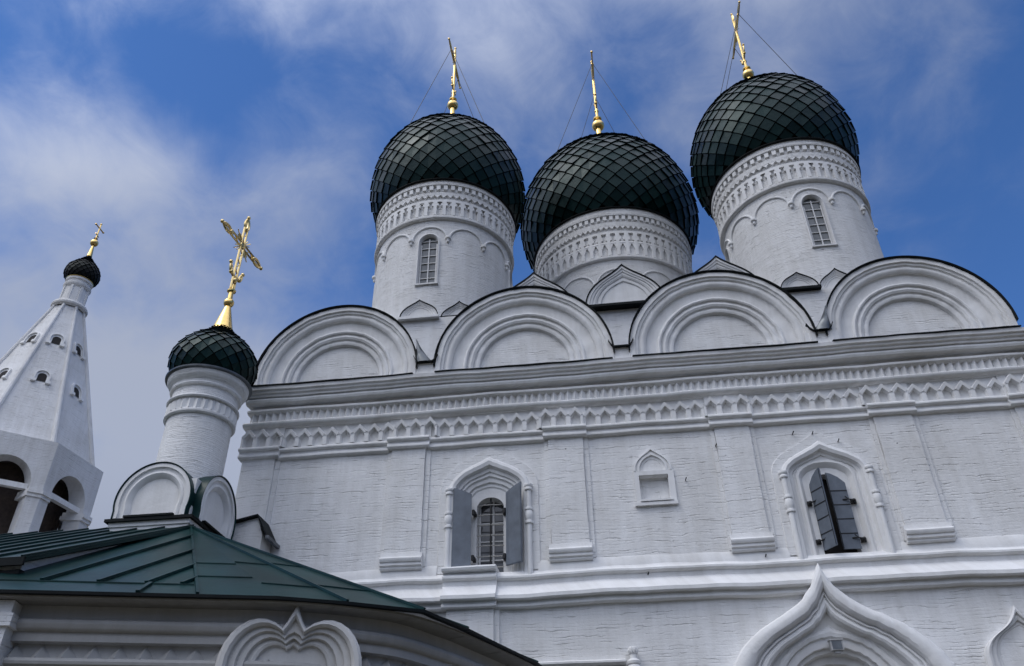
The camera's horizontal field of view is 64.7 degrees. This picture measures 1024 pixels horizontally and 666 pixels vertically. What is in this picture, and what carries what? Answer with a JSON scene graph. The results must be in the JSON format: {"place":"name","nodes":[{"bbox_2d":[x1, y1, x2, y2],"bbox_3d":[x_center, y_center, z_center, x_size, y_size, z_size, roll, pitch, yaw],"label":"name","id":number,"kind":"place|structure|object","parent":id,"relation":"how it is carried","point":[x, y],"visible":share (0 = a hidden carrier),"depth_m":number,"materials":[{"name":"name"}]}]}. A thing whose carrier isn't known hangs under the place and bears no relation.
{"place":"outdoors","nodes":[
{"label":"outdoors","id":0,"kind":"place"},
{"bbox_2d":[0,223,103,533],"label":"bell tower","id":1,"kind":"structure","parent":0,"point":[51,474],"depth_m":32.23,"materials":[{"name":"white paint"}]},
{"bbox_2d":[0,366,11,379],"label":"dormer window","id":2,"kind":"structure","parent":1,"relation":"in","point":[4,372],"depth_m":32.93,"materials":[{"name":"white paint"}]},
{"bbox_2d":[20,331,39,344],"bbox_3d":[-20.567,0.184,34.664,0.720,0.735,0.315,-8,-35,10],"label":"dormer window","id":3,"kind":"structure","parent":1,"relation":"in","point":[33,336],"depth_m":34.65,"materials":[{"name":"white paint"}]},
{"bbox_2d":[30,369,50,385],"bbox_3d":[-19.207,1.762,33.103,0.720,0.735,0.315,19,-39,-26],"label":"dormer window","id":4,"kind":"structure","parent":1,"relation":"in","point":[44,375],"depth_m":33.10,"materials":[{"name":"white paint"}]},
{"bbox_2d":[45,333,64,347],"bbox_3d":[-19.573,0.270,34.806,0.720,0.735,0.315,19,-39,-26],"label":"dormer window","id":5,"kind":"structure","parent":1,"relation":"in","point":[57,338],"depth_m":34.81,"materials":[{"name":"white paint"}]},
{"bbox_2d":[70,383,83,402],"bbox_3d":[-18.334,2.452,34.114,0.315,0.735,0.720,-8,-35,10],"label":"dormer window","id":6,"kind":"structure","parent":1,"relation":"in","point":[76,390],"depth_m":34.13,"materials":[{"name":"white paint"}]},
{"bbox_2d":[72,342,84,360],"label":"dormer window","id":7,"kind":"structure","parent":1,"relation":"in","point":[78,349],"depth_m":35.49,"materials":[{"name":"white paint"}]},
{"bbox_2d":[0,0,1023,529],"label":"sky","id":8,"kind":"structure","parent":0,"point":[155,123],"materials":[{"name":"blue"}]},
{"bbox_2d":[235,1,1023,665],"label":"church","id":9,"kind":"structure","parent":0,"point":[613,429],"depth_m":16.69,"materials":[{"name":"brick"}]},
{"bbox_2d":[414,233,439,286],"bbox_3d":[-2.336,-2.026,22.650,0.650,1.855,0.250,-5,-35,6],"label":"window","id":10,"kind":"structure","parent":9,"relation":"in","point":[427,264],"depth_m":22.65,"materials":[{"name":"white glass"}]},
{"bbox_2d":[437,448,540,573],"bbox_3d":[-0.442,3.564,16.117,2.010,2.755,0.728,-5,-35,6],"label":"window","id":11,"kind":"structure","parent":9,"relation":"in","point":[486,523],"depth_m":16.01,"materials":[{"name":"paint"}]},
{"bbox_2d":[508,270,512,287],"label":"window","id":12,"kind":"structure","parent":9,"relation":"in","point":[510,284],"depth_m":24.27,"materials":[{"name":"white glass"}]},
{"bbox_2d":[725,248,731,262],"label":"window","id":13,"kind":"structure","parent":9,"relation":"in","point":[728,258],"depth_m":23.92,"materials":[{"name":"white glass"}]},
{"bbox_2d":[800,194,837,247],"bbox_3d":[8.142,-2.972,21.628,0.650,1.875,0.250,-5,-35,6],"label":"window","id":14,"kind":"structure","parent":9,"relation":"in","point":[814,211],"depth_m":21.61,"materials":[{"name":"white glass"}]},
{"bbox_2d":[827,638,843,653],"bbox_3d":[5.519,5.402,13.840,0.230,0.220,0.475,-5,-35,6],"label":"floodlight","id":15,"kind":"object","parent":9,"relation":"attached to","point":[836,646],"visible":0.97,"depth_m":13.67,"materials":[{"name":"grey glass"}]},
{"bbox_2d":[771,431,901,559],"bbox_3d":[6.044,3.081,15.430,2.010,2.635,0.701,-5,-35,6],"label":"window","id":16,"kind":"structure","parent":9,"relation":"in","point":[828,504],"depth_m":15.24,"materials":[{"name":"paint"}]},
{"label":"ground","id":17,"kind":"structure","parent":0,"visible":0},
{"bbox_2d":[232,514,279,552],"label":"annexe","id":18,"kind":"structure","parent":17,"relation":"on","point":[254,531],"depth_m":15.92,"materials":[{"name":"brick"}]},
{"bbox_2d":[0,216,541,665],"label":"chapel","id":19,"kind":"structure","parent":17,"relation":"on","point":[163,568],"depth_m":10.27,"materials":[{"name":"brick"}]}
]}

